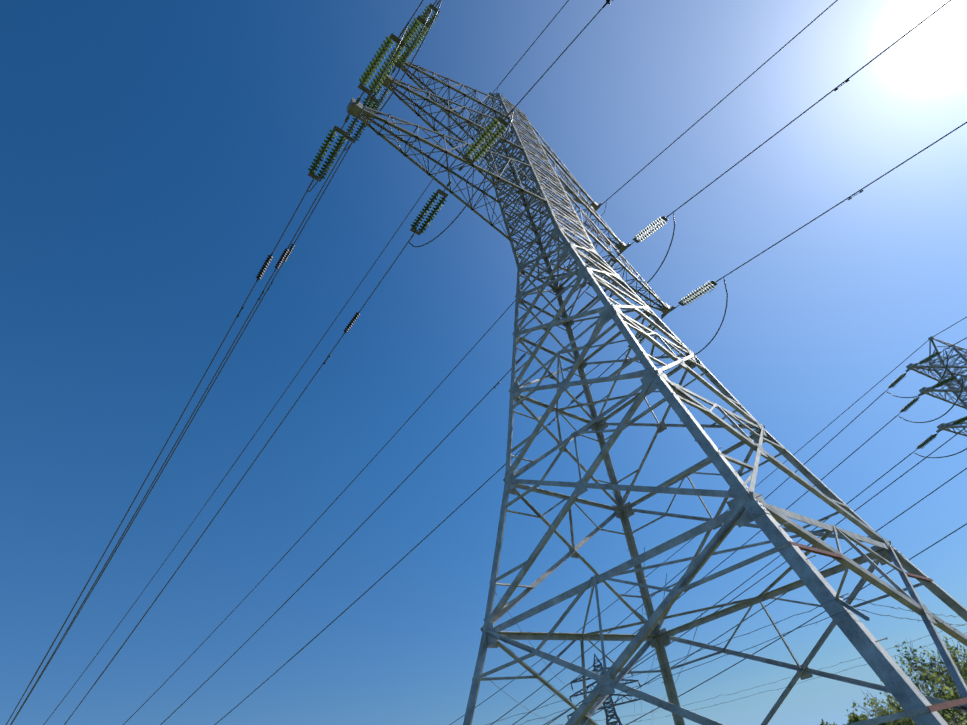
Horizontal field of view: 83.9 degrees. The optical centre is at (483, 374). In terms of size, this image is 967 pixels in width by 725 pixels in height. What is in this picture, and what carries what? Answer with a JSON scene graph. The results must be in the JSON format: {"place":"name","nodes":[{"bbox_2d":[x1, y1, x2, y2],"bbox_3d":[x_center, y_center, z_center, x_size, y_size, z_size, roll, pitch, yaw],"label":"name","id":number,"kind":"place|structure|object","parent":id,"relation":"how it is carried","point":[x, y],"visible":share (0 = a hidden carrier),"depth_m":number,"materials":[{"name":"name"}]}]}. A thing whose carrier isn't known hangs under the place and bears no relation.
{"place":"outdoors","nodes":[
{"label":"outdoors","id":0,"kind":"place"},
{"bbox_2d":[0,0,966,724],"label":"sky","id":1,"kind":"structure","parent":0,"point":[155,155],"materials":[{"name":"blue"}]},
{"bbox_2d":[877,712,966,724],"bbox_3d":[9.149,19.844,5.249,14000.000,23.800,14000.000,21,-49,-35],"label":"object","id":2,"kind":"structure","parent":0,"point":[965,720],"depth_m":64.88,"materials":[{"name":"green plant"}]},
{"bbox_2d":[567,654,640,724],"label":"distant pylon","id":3,"kind":"object","parent":2,"relation":"on","point":[609,702],"visible":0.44,"depth_m":152.82,"materials":[{"name":"metal"}]},
{"bbox_2d":[346,55,966,724],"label":"transmission tower","id":4,"kind":"structure","parent":2,"relation":"on","point":[746,505],"depth_m":18.05,"materials":[{"name":"metal"}]},
{"bbox_2d":[6,0,966,724],"bbox_3d":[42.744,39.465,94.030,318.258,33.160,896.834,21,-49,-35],"label":"conductors","id":5,"kind":"object","parent":4,"relation":"attached to","point":[468,414],"visible":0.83,"depth_m":43.91,"materials":[{"name":"grey"}]},
{"bbox_2d":[256,253,272,281],"bbox_3d":[-9.822,-4.782,24.134,0.247,0.247,1.700,21,-56,-35],"label":"line damper","id":6,"kind":"object","parent":5,"relation":"on","point":[269,258],"visible":1,"depth_m":24.08,"materials":[{"name":"grey metal"}]},
{"bbox_2d":[275,247,288,270],"bbox_3d":[-11.022,-6.304,29.409,0.247,0.247,1.700,21,-56,-35],"label":"line damper","id":7,"kind":"object","parent":5,"relation":"on","point":[280,260],"visible":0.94,"depth_m":29.36,"materials":[{"name":"grey metal"}]},
{"bbox_2d":[283,243,294,262],"bbox_3d":[-12.020,-7.469,33.203,0.247,0.247,1.700,21,-56,-35],"label":"line damper","id":8,"kind":"object","parent":5,"relation":"on","point":[290,249],"visible":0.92,"depth_m":33.12,"materials":[{"name":"grey"}]},
{"bbox_2d":[344,311,359,333],"bbox_3d":[-6.721,-2.620,27.462,0.247,0.247,1.700,21,-56,-35],"label":"line damper","id":9,"kind":"object","parent":5,"relation":"on","point":[353,320],"visible":1,"depth_m":27.39,"materials":[{"name":"grey metal"}]},
{"bbox_2d":[571,390,583,402],"bbox_3d":[6.437,1.509,36.545,0.247,0.247,1.700,21,-56,-35],"label":"line damper","id":10,"kind":"object","parent":5,"relation":"on","point":[581,393],"visible":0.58,"depth_m":36.51,"materials":[{"name":"grey metal"}]},
{"bbox_2d":[237,0,961,452],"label":"insulator fittings","id":11,"kind":"object","parent":4,"relation":"attached to","point":[375,100],"visible":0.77,"depth_m":23.73,"materials":[{"name":"glass"},{"name":"galvanised steel"}]},
{"bbox_2d":[308,130,336,173],"bbox_3d":[-6.349,-8.802,21.277,0.340,0.340,1.950,21,-56,-35],"label":"glass insulator string","id":12,"kind":"object","parent":11,"relation":"on","point":[321,153],"visible":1,"depth_m":21.23,"materials":[{"name":"green glass"}]},
{"bbox_2d":[318,135,346,178],"bbox_3d":[-6.045,-8.684,21.509,0.340,0.340,1.950,21,-56,-35],"label":"glass insulator string","id":13,"kind":"object","parent":11,"relation":"on","point":[340,141],"visible":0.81,"depth_m":21.44,"materials":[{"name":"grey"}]},
{"bbox_2d":[347,98,369,135],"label":"glass insulator string","id":14,"kind":"object","parent":11,"relation":"on","point":[364,102],"visible":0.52,"depth_m":25.39,"materials":[{"name":"grey"}]},
{"bbox_2d":[352,103,377,140],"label":"glass insulator string","id":15,"kind":"object","parent":11,"relation":"on","point":[372,107],"visible":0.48,"depth_m":25.62,"materials":[{"name":"grey"}]},
{"bbox_2d":[366,85,382,107],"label":"glass insulator string","id":16,"kind":"object","parent":11,"relation":"on","point":[371,101],"visible":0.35,"depth_m":28.24,"materials":[{"name":"grey"}]},
{"bbox_2d":[359,36,393,85],"bbox_3d":[-3.838,-11.076,19.140,0.340,0.340,1.950,21,-42,-35],"label":"glass insulator string","id":17,"kind":"object","parent":11,"relation":"on","point":[363,80],"visible":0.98,"depth_m":19.09,"materials":[{"name":"green glass"}]},
{"bbox_2d":[374,88,389,112],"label":"glass insulator string","id":18,"kind":"object","parent":11,"relation":"on","point":[382,99],"visible":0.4,"depth_m":28.30,"materials":[{"name":"grey"}]},
{"bbox_2d":[369,44,403,91],"bbox_3d":[-3.534,-10.958,19.372,0.340,0.340,1.950,21,-42,-35],"label":"glass insulator string","id":19,"kind":"object","parent":11,"relation":"on","point":[373,85],"visible":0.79,"depth_m":19.34,"materials":[{"name":"green glass"}]},
{"bbox_2d":[390,18,419,59],"bbox_3d":[-3.400,-14.382,23.173,0.340,0.340,1.950,21,-42,-35],"label":"glass insulator string","id":20,"kind":"object","parent":11,"relation":"on","point":[407,35],"visible":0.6,"depth_m":22.89,"materials":[{"name":"green glass"}]},
{"bbox_2d":[398,24,427,64],"bbox_3d":[-3.096,-14.265,23.405,0.340,0.340,1.950,21,-42,-35],"label":"glass insulator string","id":21,"kind":"object","parent":11,"relation":"on","point":[401,61],"visible":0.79,"depth_m":23.38,"materials":[{"name":"green glass"}]},
{"bbox_2d":[406,6,429,43],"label":"glass insulator string","id":22,"kind":"object","parent":11,"relation":"on","point":[425,13],"visible":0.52,"depth_m":25.96,"materials":[{"name":"green glass"}]},
{"bbox_2d":[411,192,438,228],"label":"glass insulator string","id":23,"kind":"object","parent":11,"relation":"on","point":[417,222],"visible":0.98,"depth_m":24.07,"materials":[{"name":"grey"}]},
{"bbox_2d":[413,12,437,48],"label":"glass insulator string","id":24,"kind":"object","parent":11,"relation":"on","point":[431,19],"visible":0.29,"depth_m":25.93,"materials":[{"name":"green glass"}]},
{"bbox_2d":[418,197,446,232],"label":"glass insulator string","id":25,"kind":"object","parent":11,"relation":"on","point":[439,205],"visible":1,"depth_m":24.29,"materials":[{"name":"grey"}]},
{"bbox_2d":[465,118,498,156],"bbox_3d":[-0.095,-9.614,21.982,0.340,0.340,1.950,21,-42,-35],"label":"glass insulator string","id":26,"kind":"object","parent":11,"relation":"on","point":[470,151],"visible":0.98,"depth_m":21.94,"materials":[{"name":"green glass"}]},
{"bbox_2d":[472,124,506,161],"bbox_3d":[0.209,-9.496,22.214,0.340,0.340,1.950,21,-42,-35],"label":"glass insulator string","id":27,"kind":"object","parent":11,"relation":"on","point":[478,154],"visible":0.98,"depth_m":22.18,"materials":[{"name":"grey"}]},
{"bbox_2d":[638,326,655,342],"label":"glass insulator string","id":28,"kind":"object","parent":11,"relation":"on","point":[653,329],"visible":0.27,"depth_m":33.88,"materials":[{"name":"grey"}]},
{"bbox_2d":[635,217,661,238],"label":"glass insulator string","id":29,"kind":"object","parent":11,"relation":"on","point":[649,227],"visible":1,"depth_m":33.56,"materials":[{"name":"grey"}]},
{"bbox_2d":[639,220,665,241],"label":"glass insulator string","id":30,"kind":"object","parent":11,"relation":"on","point":[652,231],"visible":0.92,"depth_m":33.79,"materials":[{"name":"grey"}]},
{"bbox_2d":[681,281,711,302],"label":"glass insulator string","id":31,"kind":"object","parent":11,"relation":"on","point":[693,293],"visible":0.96,"depth_m":31.52,"materials":[{"name":"grey glass"}]},
{"bbox_2d":[684,284,714,304],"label":"glass insulator string","id":32,"kind":"object","parent":11,"relation":"on","point":[699,294],"visible":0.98,"depth_m":31.72,"materials":[{"name":"grey glass"}]},
{"bbox_2d":[888,374,902,386],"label":"glass insulator string","id":33,"kind":"object","parent":11,"relation":"on","point":[898,378],"visible":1,"depth_m":62.18,"materials":[{"name":"grey"}]},
{"bbox_2d":[900,398,915,411],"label":"glass insulator string","id":34,"kind":"object","parent":11,"relation":"on","point":[909,404],"visible":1,"depth_m":59.37,"materials":[{"name":"grey"}]},
{"bbox_2d":[917,435,933,448],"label":"glass insulator string","id":35,"kind":"object","parent":11,"relation":"on","point":[925,440],"visible":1,"depth_m":55.40,"materials":[{"name":"grey"}]},
{"bbox_2d":[919,352,936,362],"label":"glass insulator string","id":36,"kind":"object","parent":11,"relation":"on","point":[926,358],"visible":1,"depth_m":59.60,"materials":[{"name":"grey"}]},
{"bbox_2d":[921,435,935,448],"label":"glass insulator string","id":37,"kind":"object","parent":11,"relation":"on","point":[928,441],"visible":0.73,"depth_m":55.51,"materials":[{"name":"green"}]},
{"bbox_2d":[933,376,953,387],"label":"glass insulator string","id":38,"kind":"object","parent":11,"relation":"on","point":[943,381],"visible":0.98,"depth_m":56.59,"materials":[{"name":"grey"}]},
{"bbox_2d":[953,416,966,424],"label":"glass insulator string","id":39,"kind":"object","parent":11,"relation":"on","point":[959,420],"visible":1,"depth_m":52.91,"materials":[{"name":"grey"}]},
{"bbox_2d":[820,719,844,724],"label":"tree wood","id":40,"kind":"object","parent":2,"relation":"on","point":[822,723],"visible":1,"depth_m":127.55,"materials":[{"name":"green plant"}]},
{"bbox_2d":[845,709,869,723],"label":"tree wood","id":41,"kind":"object","parent":2,"relation":"on","point":[854,718],"visible":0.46,"depth_m":138.25,"materials":[{"name":"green plant"}]},
{"bbox_2d":[868,692,912,724],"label":"tree wood","id":42,"kind":"object","parent":2,"relation":"on","point":[894,721],"visible":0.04,"depth_m":35.59,"materials":[{"name":"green plant"}]},
{"bbox_2d":[852,663,966,724],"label":"tree wood","id":43,"kind":"object","parent":2,"relation":"on","point":[936,695],"visible":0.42,"depth_m":25.04,"materials":[{"name":"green plant"}]},
{"bbox_2d":[888,639,966,721],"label":"tree wood","id":44,"kind":"object","parent":2,"relation":"on","point":[910,659],"visible":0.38,"depth_m":33.71,"materials":[{"name":"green plant"}]},
{"bbox_2d":[900,635,966,692],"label":"tree wood","id":45,"kind":"object","parent":2,"relation":"on","point":[962,672],"visible":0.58,"depth_m":26.59,"materials":[{"name":"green plant"}]},
{"bbox_2d":[905,336,966,436],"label":"distant pylon","id":46,"kind":"object","parent":2,"relation":"on","point":[950,385],"visible":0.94,"depth_m":63.41,"materials":[{"name":"grey metal"}]},
{"bbox_2d":[923,671,966,724],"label":"tree wood","id":47,"kind":"object","parent":2,"relation":"on","point":[956,722],"visible":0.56,"depth_m":18.28,"materials":[{"name":"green plant"}]}
]}

